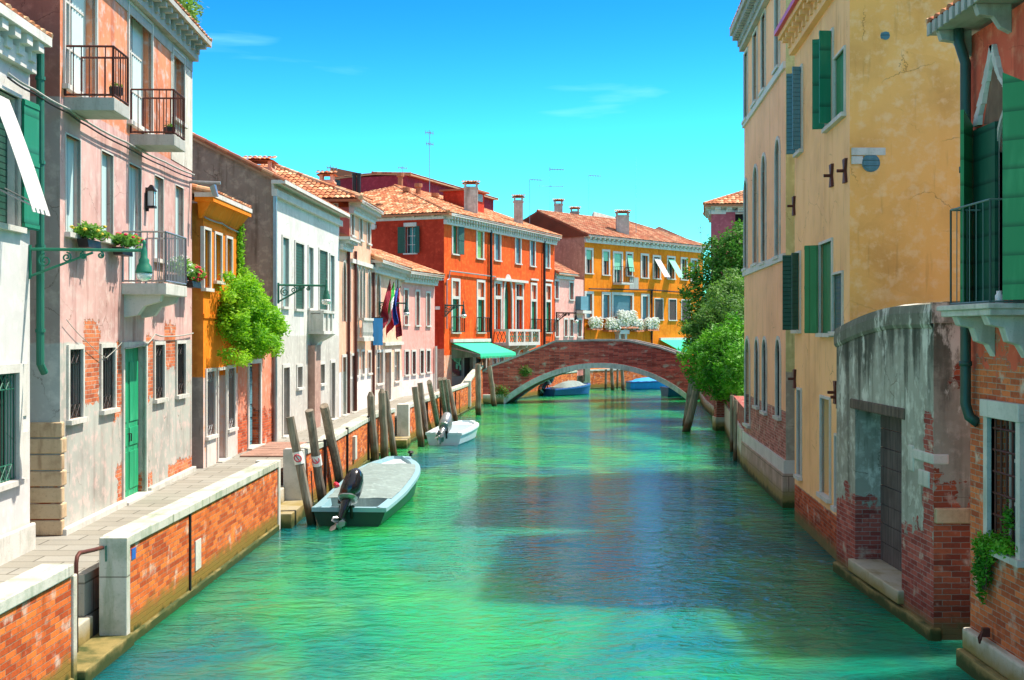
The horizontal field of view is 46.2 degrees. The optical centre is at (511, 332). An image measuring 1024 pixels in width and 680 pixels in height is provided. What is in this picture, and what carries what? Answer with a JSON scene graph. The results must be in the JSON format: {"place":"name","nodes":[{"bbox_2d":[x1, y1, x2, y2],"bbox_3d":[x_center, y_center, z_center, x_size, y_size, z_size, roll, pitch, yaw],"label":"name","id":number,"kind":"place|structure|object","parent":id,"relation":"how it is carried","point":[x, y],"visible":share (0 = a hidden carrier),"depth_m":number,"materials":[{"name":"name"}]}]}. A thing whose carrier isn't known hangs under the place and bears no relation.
{"place":"outdoors","nodes":[
{"label":"outdoors","id":0,"kind":"place"},
{"bbox_2d":[0,376,582,635],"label":"walkway","id":1,"kind":"structure","parent":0,"point":[57,549],"depth_m":18.57,"materials":[{"name":"stone"}]},
{"bbox_2d":[0,0,52,565],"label":"house","id":2,"kind":"structure","parent":1,"relation":"on","point":[25,41],"depth_m":16.39,"materials":[{"name":"white"}]},
{"bbox_2d":[0,363,26,491],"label":"window","id":3,"kind":"structure","parent":2,"relation":"in","point":[16,369],"depth_m":16.34,"materials":[{"name":"green paint"}]},
{"bbox_2d":[0,84,39,233],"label":"window","id":4,"kind":"structure","parent":2,"relation":"in","point":[28,111],"depth_m":16.48,"materials":[{"name":"wood"}]},
{"bbox_2d":[29,240,152,280],"bbox_3d":[-5.921,-1.012,16.860,1.742,0.580,0.234,0,0,0],"label":"street lamp","id":5,"kind":"object","parent":2,"relation":"attached to","point":[143,272],"visible":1,"depth_m":16.84,"materials":[{"name":"metal"}]},
{"bbox_2d":[7,76,194,178],"bbox_3d":[-6.790,-3.307,21.068,0.069,0.148,10.454,0,0,-2],"label":"cable","id":6,"kind":"object","parent":2,"relation":"attached to","point":[46,101],"visible":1,"depth_m":19.02,"materials":[{"name":"metal"}]},
{"bbox_2d":[77,616,133,679],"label":"water steps","id":7,"kind":"structure","parent":1,"relation":"on","point":[97,654],"depth_m":14.67,"materials":[{"name":"stone"}]},
{"bbox_2d":[5,0,212,535],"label":"house","id":8,"kind":"structure","parent":1,"relation":"on","point":[111,433],"depth_m":20.57,"materials":[{"name":"pink paint"}]},
{"bbox_2d":[64,132,86,238],"bbox_3d":[-6.804,-2.250,18.586,0.215,1.594,0.786,0,0,0],"label":"window","id":9,"kind":"structure","parent":8,"relation":"in","point":[69,144],"depth_m":18.73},
{"bbox_2d":[66,344,88,424],"bbox_3d":[-6.831,0.803,18.673,0.265,1.223,0.833,0,0,0],"label":"window","id":10,"kind":"structure","parent":8,"relation":"in","point":[69,348],"depth_m":18.77,"materials":[{"name":"white stone"}]},
{"bbox_2d":[62,0,97,96],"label":"window","id":11,"kind":"structure","parent":8,"relation":"in","point":[74,11],"depth_m":19.24,"materials":[{"name":"white glass"}]},
{"bbox_2d":[70,220,112,247],"bbox_3d":[-6.614,-1.530,18.860,0.574,0.422,0.985,0,0,0],"label":"flower box","id":12,"kind":"object","parent":8,"relation":"attached to","point":[85,229],"visible":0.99,"depth_m":18.60,"materials":[{"name":"metal"}]},
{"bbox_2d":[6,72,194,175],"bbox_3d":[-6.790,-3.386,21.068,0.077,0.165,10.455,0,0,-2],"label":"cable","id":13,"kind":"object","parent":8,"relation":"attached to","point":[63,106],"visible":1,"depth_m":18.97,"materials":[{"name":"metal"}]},
{"bbox_2d":[100,149,114,244],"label":"window","id":14,"kind":"structure","parent":8,"relation":"in","point":[103,157],"depth_m":20.57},
{"bbox_2d":[99,343,120,414],"bbox_3d":[-6.888,0.780,20.342,0.268,1.184,0.920,0,0,0],"label":"window","id":15,"kind":"structure","parent":8,"relation":"in","point":[102,401],"depth_m":20.41,"materials":[{"name":"white stone"}]},
{"bbox_2d":[111,232,144,256],"bbox_3d":[-6.633,-1.529,20.675,0.511,0.415,0.892,0,0,8],"label":"flower box","id":16,"kind":"object","parent":8,"relation":"attached to","point":[126,240],"visible":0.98,"depth_m":20.50,"materials":[{"name":"plant"}]},
{"bbox_2d":[125,347,137,497],"bbox_3d":[-7.030,1.637,21.971,0.110,2.747,1.397,0,0,-2],"label":"door","id":17,"kind":"structure","parent":8,"relation":"in","point":[131,355],"depth_m":22.15,"materials":[{"name":"wood"}]},
{"bbox_2d":[128,161,141,282],"bbox_3d":[-6.961,-1.983,22.010,0.140,2.186,0.838,0,0,0],"label":"window","id":18,"kind":"structure","parent":8,"relation":"in","point":[131,171],"depth_m":22.21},
{"bbox_2d":[127,0,153,133],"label":"window","id":19,"kind":"structure","parent":8,"relation":"in","point":[134,29],"depth_m":22.77,"materials":[{"name":"white glass"}]},
{"bbox_2d":[153,341,168,403],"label":"window","id":20,"kind":"structure","parent":8,"relation":"in","point":[156,344],"depth_m":23.79,"materials":[{"name":"white stone"}]},
{"bbox_2d":[154,174,167,263],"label":"window","id":21,"kind":"structure","parent":8,"relation":"in","point":[155,180],"depth_m":23.90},
{"bbox_2d":[172,46,188,128],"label":"window","id":22,"kind":"structure","parent":8,"relation":"in","point":[174,60],"depth_m":25.70,"materials":[{"name":"grey glass"}]},
{"bbox_2d":[175,340,189,398],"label":"window","id":23,"kind":"structure","parent":8,"relation":"in","point":[179,366],"depth_m":25.53,"materials":[{"name":"white stone"}]},
{"bbox_2d":[177,0,208,25],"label":"roof plant","id":24,"kind":"object","parent":8,"relation":"on","point":[190,5],"visible":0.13,"depth_m":25.39,"materials":[{"name":"green plant"}]},
{"bbox_2d":[182,264,206,287],"bbox_3d":[-6.772,-1.220,25.471,0.532,0.541,1.091,0,0,0],"label":"flower box","id":25,"kind":"object","parent":8,"relation":"attached to","point":[196,274],"visible":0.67,"depth_m":25.33,"materials":[{"name":"metal"}]},
{"bbox_2d":[192,184,251,467],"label":"house","id":26,"kind":"structure","parent":1,"relation":"on","point":[215,428],"depth_m":27.60,"materials":[{"name":"orange paint"}]},
{"bbox_2d":[200,226,214,291],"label":"window","id":27,"kind":"structure","parent":26,"relation":"in","point":[202,228],"depth_m":26.87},
{"bbox_2d":[205,368,218,439],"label":"window","id":28,"kind":"structure","parent":26,"relation":"in","point":[209,435],"depth_m":27.60,"materials":[{"name":"white stone"}]},
{"bbox_2d":[213,231,225,284],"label":"window","id":29,"kind":"structure","parent":26,"relation":"in","point":[215,281],"depth_m":28.34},
{"bbox_2d":[226,365,238,432],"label":"window","id":30,"kind":"structure","parent":26,"relation":"in","point":[231,372],"depth_m":29.53,"materials":[{"name":"white stone"}]},
{"bbox_2d":[236,225,245,276],"bbox_3d":[-6.846,-1.695,30.116,0.406,2.390,0.479,0,0,0],"label":"ivy strand","id":31,"kind":"object","parent":26,"relation":"attached to","point":[240,250],"visible":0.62,"depth_m":30.07,"materials":[{"name":"green plant"}]},
{"bbox_2d":[238,350,272,453],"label":"house","id":32,"kind":"structure","parent":1,"relation":"on","point":[255,403],"depth_m":32.21,"materials":[{"name":"brick"}]},
{"bbox_2d":[214,267,291,367],"bbox_3d":[-6.499,-0.452,30.090,1.606,2.544,5.774,0,0,0],"label":"climbing shrub","id":33,"kind":"object","parent":32,"relation":"attached to","point":[252,322],"visible":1,"depth_m":28.61,"materials":[{"name":"green plant"}]},
{"bbox_2d":[192,132,349,441],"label":"house","id":34,"kind":"structure","parent":1,"relation":"on","point":[291,233],"depth_m":36.04,"materials":[{"name":"grey paint"}]},
{"bbox_2d":[281,234,291,309],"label":"window","id":35,"kind":"structure","parent":34,"relation":"in","point":[284,254],"depth_m":35.25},
{"bbox_2d":[294,240,306,311],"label":"window","id":36,"kind":"structure","parent":34,"relation":"in","point":[299,250],"depth_m":36.93,"materials":[{"name":"wood"}]},
{"bbox_2d":[277,279,330,304],"bbox_3d":[-5.871,-1.146,33.927,1.518,0.732,0.269,0,0,0],"label":"street lamp","id":37,"kind":"object","parent":34,"relation":"attached to","point":[326,299],"visible":1,"depth_m":33.89,"materials":[{"name":"metal"}]},
{"bbox_2d":[307,244,315,309],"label":"window","id":38,"kind":"structure","parent":34,"relation":"in","point":[309,246],"depth_m":38.70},
{"bbox_2d":[318,247,329,310],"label":"window","id":39,"kind":"structure","parent":34,"relation":"in","point":[322,253],"depth_m":40.37,"materials":[{"name":"wood"}]},
{"bbox_2d":[240,442,305,456],"bbox_3d":[-5.975,3.027,31.140,1.350,0.035,3.680,0,0,0],"label":"duckboard","id":40,"kind":"object","parent":1,"relation":"on","point":[272,449],"visible":0.61,"depth_m":30.58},
{"bbox_2d":[281,485,304,527],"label":"water steps","id":41,"kind":"structure","parent":1,"relation":"on","point":[292,513],"depth_m":25.21,"materials":[{"name":"stone"}]},
{"bbox_2d":[260,164,384,416],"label":"house","id":42,"kind":"structure","parent":1,"relation":"on","point":[356,358],"depth_m":45.94,"materials":[{"name":"paint"}]},
{"bbox_2d":[371,252,412,404],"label":"house","id":43,"kind":"structure","parent":1,"relation":"on","point":[388,364],"depth_m":53.24,"materials":[{"name":"paint"}]},
{"bbox_2d":[371,248,444,396],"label":"house","id":44,"kind":"structure","parent":1,"relation":"on","point":[419,347],"depth_m":59.16,"materials":[{"name":"paint"}]},
{"bbox_2d":[335,171,498,210],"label":"house","id":45,"kind":"structure","parent":1,"relation":"on","point":[372,180],"depth_m":81.17,"materials":[{"name":"paint"}]},
{"bbox_2d":[361,173,562,388],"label":"house","id":46,"kind":"structure","parent":1,"relation":"on","point":[496,268],"depth_m":69.71,"materials":[{"name":"paint"}]},
{"bbox_2d":[398,226,418,254],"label":"window","id":47,"kind":"structure","parent":46,"relation":"in","point":[412,231],"depth_m":65.92,"materials":[{"name":"green glass"}]},
{"bbox_2d":[451,226,463,255],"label":"window","id":48,"kind":"structure","parent":46,"relation":"in","point":[460,230],"depth_m":66.60,"materials":[{"name":"wood"}]},
{"bbox_2d":[451,278,464,333],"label":"window","id":49,"kind":"structure","parent":46,"relation":"in","point":[455,325],"depth_m":66.50,"materials":[{"name":"stone"}]},
{"bbox_2d":[476,279,489,333],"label":"window","id":50,"kind":"structure","parent":46,"relation":"in","point":[479,298],"depth_m":69.56,"materials":[{"name":"stone"}]},
{"bbox_2d":[494,280,501,328],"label":"window","id":51,"kind":"structure","parent":46,"relation":"in","point":[496,297],"depth_m":72.27,"materials":[{"name":"white stone"}]},
{"bbox_2d":[503,274,513,328],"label":"window","id":52,"kind":"structure","parent":46,"relation":"in","point":[505,291],"depth_m":73.74,"materials":[{"name":"white stone"}]},
{"bbox_2d":[515,282,523,328],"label":"window","id":53,"kind":"structure","parent":46,"relation":"in","point":[517,297],"depth_m":75.37,"materials":[{"name":"white stone"}]},
{"bbox_2d":[530,278,540,332],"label":"window","id":54,"kind":"structure","parent":46,"relation":"in","point":[532,300],"depth_m":77.41,"materials":[{"name":"metal"}]},
{"bbox_2d":[546,279,555,332],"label":"window","id":55,"kind":"structure","parent":46,"relation":"in","point":[549,322],"depth_m":79.83,"materials":[{"name":"stone"}]},
{"bbox_2d":[554,261,591,375],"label":"house","id":56,"kind":"structure","parent":1,"relation":"on","point":[568,293],"depth_m":83.10,"materials":[{"name":"paint"}]},
{"bbox_2d":[483,339,700,403],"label":"bridge","id":57,"kind":"structure","parent":1,"relation":"on","point":[556,358],"depth_m":68.88,"materials":[{"name":"brick"}]},
{"bbox_2d":[523,198,705,368],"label":"house","id":58,"kind":"structure","parent":1,"relation":"on","point":[617,262],"depth_m":90.59,"materials":[{"name":"yellow paint"}]},
{"bbox_2d":[611,292,633,316],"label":"window","id":59,"kind":"structure","parent":58,"relation":"in","point":[620,300],"depth_m":89.54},
{"bbox_2d":[617,310,638,329],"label":"flower box","id":60,"kind":"object","parent":58,"relation":"on","point":[627,318],"visible":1,"depth_m":89.11,"materials":[{"name":"ceramic"}]},
{"bbox_2d":[583,368,646,388],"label":"quay wall","id":61,"kind":"structure","parent":1,"relation":"on","point":[595,378],"depth_m":85.31,"materials":[{"name":"brick"}]},
{"bbox_2d":[181,0,743,292],"label":"sky","id":62,"kind":"structure","parent":0,"point":[644,96],"materials":[{"name":"blue"}]},
{"bbox_2d":[92,387,974,679],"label":"water","id":63,"kind":"structure","parent":0,"point":[616,535],"depth_m":19.04,"materials":[{"name":"green liquid"}]},
{"bbox_2d":[0,564,76,679],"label":"quay wall","id":64,"kind":"structure","parent":63,"relation":"in","point":[38,622],"depth_m":12.67,"materials":[{"name":"brick"}]},
{"bbox_2d":[99,460,280,641],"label":"quay wall","id":65,"kind":"structure","parent":63,"relation":"in","point":[156,567],"depth_m":17.72,"materials":[{"name":"brick"}]},
{"bbox_2d":[286,416,316,524],"bbox_3d":[-4.261,3.484,24.990,0.901,3.476,0.232,0,0,0],"label":"mooring post","id":66,"kind":"object","parent":63,"relation":"in","point":[298,457],"visible":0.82,"depth_m":24.93,"materials":[{"name":"brown wood"}]},
{"bbox_2d":[305,409,325,501],"bbox_3d":[-4.347,3.466,27.215,0.228,3.542,1.447,0,0,13],"label":"mooring post","id":67,"kind":"object","parent":63,"relation":"in","point":[316,459],"visible":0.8,"depth_m":26.87,"materials":[{"name":"brown wood"}]},
{"bbox_2d":[320,403,343,482],"bbox_3d":[-4.280,3.470,29.605,0.251,3.606,2.795,0,0,7],"label":"mooring post","id":68,"kind":"object","parent":63,"relation":"in","point":[331,442],"visible":0.56,"depth_m":28.89,"materials":[{"name":"brown wood"}]},
{"bbox_2d":[283,408,395,505],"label":"quay wall","id":69,"kind":"structure","parent":63,"relation":"in","point":[352,440],"depth_m":30.98,"materials":[{"name":"brick"}]},
{"bbox_2d":[312,450,420,530],"bbox_3d":[-3.178,3.512,27.721,1.730,1.415,7.247,0,0,4],"label":"motor boat","id":70,"kind":"object","parent":63,"relation":"on","point":[376,493],"visible":0.99,"depth_m":25.86,"materials":[{"name":"green paint"}]},
{"bbox_2d":[367,391,378,461],"bbox_3d":[-4.235,3.516,37.000,0.470,3.388,0.272,0,0,0],"label":"mooring post","id":71,"kind":"object","parent":63,"relation":"in","point":[373,441],"visible":0.59,"depth_m":36.90,"materials":[{"name":"brown wood"}]},
{"bbox_2d":[378,388,388,458],"bbox_3d":[-3.990,3.483,37.594,0.401,3.457,0.283,0,0,0],"label":"mooring post","id":72,"kind":"object","parent":63,"relation":"in","point":[384,453],"visible":0.62,"depth_m":37.50,"materials":[{"name":"brown wood"}]},
{"bbox_2d":[385,390,397,455],"bbox_3d":[-3.860,3.543,38.795,0.672,3.336,0.232,0,0,0],"label":"mooring post","id":73,"kind":"object","parent":63,"relation":"in","point":[392,442],"visible":0.52,"depth_m":38.72,"materials":[{"name":"brown wood"}]},
{"bbox_2d":[412,386,424,446],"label":"mooring post","id":74,"kind":"object","parent":63,"relation":"in","point":[418,421],"visible":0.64,"depth_m":41.90,"materials":[{"name":"brown wood"}]},
{"bbox_2d":[397,365,482,441],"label":"quay wall","id":75,"kind":"structure","parent":63,"relation":"in","point":[464,394],"depth_m":50.55,"materials":[{"name":"brick"}]},
{"bbox_2d":[425,412,478,445],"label":"motor boat","id":76,"kind":"object","parent":63,"relation":"on","point":[446,431],"visible":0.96,"depth_m":42.56,"materials":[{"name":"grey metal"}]},
{"bbox_2d":[475,364,480,414],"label":"mooring post","id":77,"kind":"object","parent":63,"relation":"in","point":[478,388],"visible":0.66,"depth_m":57.88,"materials":[{"name":"brown wood"}]},
{"bbox_2d":[519,370,576,398],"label":"quay wall","id":78,"kind":"structure","parent":63,"relation":"in","point":[568,376],"depth_m":78.28,"materials":[{"name":"brick"}]},
{"bbox_2d":[539,377,590,395],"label":"motor boat","id":79,"kind":"object","parent":63,"relation":"on","point":[567,388],"visible":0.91,"depth_m":76.18,"materials":[{"name":"blue paint"}]},
{"bbox_2d":[625,377,665,388],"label":"motor boat","id":80,"kind":"object","parent":63,"relation":"on","point":[645,383],"visible":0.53,"depth_m":84.22,"materials":[{"name":"blue paint"}]},
{"bbox_2d":[682,380,701,431],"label":"mooring post","id":81,"kind":"object","parent":63,"relation":"in","point":[688,422],"visible":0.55,"depth_m":48.16,"materials":[{"name":"brown wood"}]},
{"bbox_2d":[712,396,725,430],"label":"garden pier","id":82,"kind":"structure","parent":63,"relation":"in","point":[718,420],"depth_m":48.80,"materials":[{"name":"red brick"}]},
{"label":"bank","id":83,"kind":"structure","parent":0,"visible":0},
{"bbox_2d":[676,311,743,404],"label":"climbing hedge","id":84,"kind":"object","parent":83,"relation":"on","point":[716,362],"visible":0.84,"depth_m":45.89,"materials":[{"name":"green plant"}]},
{"bbox_2d":[677,218,743,341],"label":"leafy tree","id":85,"kind":"object","parent":83,"relation":"on","point":[718,261],"visible":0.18,"depth_m":54.74,"materials":[{"name":"green plant"}]},
{"bbox_2d":[679,267,743,348],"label":"garden shrub","id":86,"kind":"object","parent":83,"relation":"on","point":[729,295],"visible":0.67,"depth_m":49.96,"materials":[{"name":"green plant"}]},
{"bbox_2d":[703,190,742,344],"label":"house","id":87,"kind":"structure","parent":83,"relation":"on","point":[721,213],"depth_m":64.91,"materials":[{"name":"paint"}]},
{"bbox_2d":[724,391,743,464],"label":"garden wall","id":88,"kind":"structure","parent":83,"relation":"on","point":[740,414],"depth_m":38.62,"materials":[{"name":"red brick"}]},
{"bbox_2d":[729,0,794,507],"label":"house","id":89,"kind":"structure","parent":83,"relation":"on","point":[768,454],"depth_m":30.45,"materials":[{"name":"paint"}]},
{"bbox_2d":[741,178,747,271],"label":"window","id":90,"kind":"structure","parent":89,"relation":"in","point":[745,192],"depth_m":35.40,"materials":[{"name":"white stone"}]},
{"bbox_2d":[742,336,750,428],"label":"window","id":91,"kind":"structure","parent":89,"relation":"in","point":[745,424],"depth_m":35.13,"materials":[{"name":"white stone"}]},
{"bbox_2d":[750,26,757,108],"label":"window","id":92,"kind":"structure","parent":89,"relation":"in","point":[756,29],"depth_m":32.86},
{"bbox_2d":[750,164,758,266],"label":"window","id":93,"kind":"structure","parent":89,"relation":"in","point":[754,263],"depth_m":33.20,"materials":[{"name":"glass"}]},
{"bbox_2d":[752,336,759,409],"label":"window","id":94,"kind":"structure","parent":89,"relation":"in","point":[756,353],"depth_m":32.77,"materials":[{"name":"white stone"}]},
{"bbox_2d":[758,8,765,96],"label":"window","id":95,"kind":"structure","parent":89,"relation":"in","point":[761,89],"depth_m":31.51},
{"bbox_2d":[758,152,766,265],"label":"window","id":96,"kind":"structure","parent":89,"relation":"in","point":[763,158],"depth_m":30.62,"materials":[{"name":"glass"}]},
{"bbox_2d":[759,336,767,415],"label":"window","id":97,"kind":"structure","parent":89,"relation":"in","point":[764,342],"depth_m":30.95,"materials":[{"name":"white stone"}]},
{"bbox_2d":[771,0,780,74],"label":"window","id":98,"kind":"structure","parent":89,"relation":"in","point":[776,65],"depth_m":29.00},
{"bbox_2d":[772,136,780,260],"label":"window","id":99,"kind":"structure","parent":89,"relation":"in","point":[777,139],"depth_m":28.95,"materials":[{"name":"glass"}]},
{"bbox_2d":[772,336,781,420],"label":"window","id":100,"kind":"structure","parent":89,"relation":"in","point":[777,416],"depth_m":28.70,"materials":[{"name":"white stone"}]},
{"bbox_2d":[774,0,959,560],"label":"house","id":101,"kind":"structure","parent":83,"relation":"on","point":[873,117],"depth_m":19.89,"materials":[{"name":"yellow paint"}]},
{"bbox_2d":[782,250,800,332],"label":"window","id":102,"kind":"structure","parent":101,"relation":"in","point":[791,264],"depth_m":24.81,"materials":[{"name":"wood"}]},
{"bbox_2d":[786,64,802,157],"bbox_3d":[5.884,-4.585,24.893,0.285,1.812,0.817,0,0,4],"label":"window","id":103,"kind":"structure","parent":101,"relation":"in","point":[794,80],"depth_m":24.56,"materials":[{"name":"wood"}]},
{"bbox_2d":[793,387,801,480],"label":"window","id":104,"kind":"structure","parent":101,"relation":"in","point":[798,476],"depth_m":25.13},
{"bbox_2d":[804,237,833,336],"bbox_3d":[5.683,-0.801,21.980,0.339,1.772,1.406,0,0,0],"label":"window","id":105,"kind":"structure","parent":101,"relation":"in","point":[812,253],"depth_m":22.53,"materials":[{"name":"green wood"}]},
{"bbox_2d":[812,27,833,133],"bbox_3d":[5.618,-4.523,21.597,0.319,1.760,0.768,0,0,4],"label":"window","id":106,"kind":"structure","parent":101,"relation":"in","point":[821,47],"depth_m":21.29,"materials":[{"name":"wood"}]},
{"bbox_2d":[816,395,831,502],"bbox_3d":[5.738,2.114,22.001,0.140,1.894,1.067,0,0,4],"label":"window","id":107,"kind":"structure","parent":101,"relation":"in","point":[827,499],"depth_m":22.45,"materials":[{"name":"grey concrete"}]},
{"bbox_2d":[828,270,843,335],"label":"window","id":108,"kind":"structure","parent":101,"relation":"in","point":[837,288],"depth_m":21.03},
{"bbox_2d":[829,45,845,126],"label":"window","id":109,"kind":"structure","parent":101,"relation":"in","point":[839,71],"depth_m":20.77,"materials":[{"name":"white wood"}]},
{"bbox_2d":[833,301,969,640],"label":"outhouse","id":110,"kind":"structure","parent":83,"relation":"on","point":[903,489],"depth_m":16.65,"materials":[{"name":"grey concrete"}]},
{"bbox_2d":[880,415,901,571],"bbox_3d":[5.882,2.413,17.970,0.044,2.378,2.187,0,0,0],"label":"door","id":111,"kind":"structure","parent":110,"relation":"in","point":[891,427],"depth_m":18.53,"materials":[{"name":"grey wood"}]},
{"bbox_2d":[926,0,1023,679],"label":"house","id":112,"kind":"structure","parent":83,"relation":"on","point":[985,38],"depth_m":13.61,"materials":[{"name":"orange stone"}]},
{"bbox_2d":[969,499,1017,604],"bbox_3d":[5.413,2.496,13.509,0.316,1.323,1.197,0,0,0],"label":"wall plant","id":113,"kind":"object","parent":112,"relation":"attached to","point":[984,560],"depth_m":13.61,"materials":[{"name":"green plant"}]},
{"bbox_2d":[980,399,1023,567],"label":"window","id":114,"kind":"structure","parent":112,"relation":"in","point":[1011,412],"depth_m":13.38,"materials":[{"name":"white stone"}]},
{"bbox_2d":[997,110,1023,302],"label":"window","id":115,"kind":"structure","parent":112,"relation":"in","point":[1000,189],"depth_m":13.54,"materials":[{"name":"white stone"}]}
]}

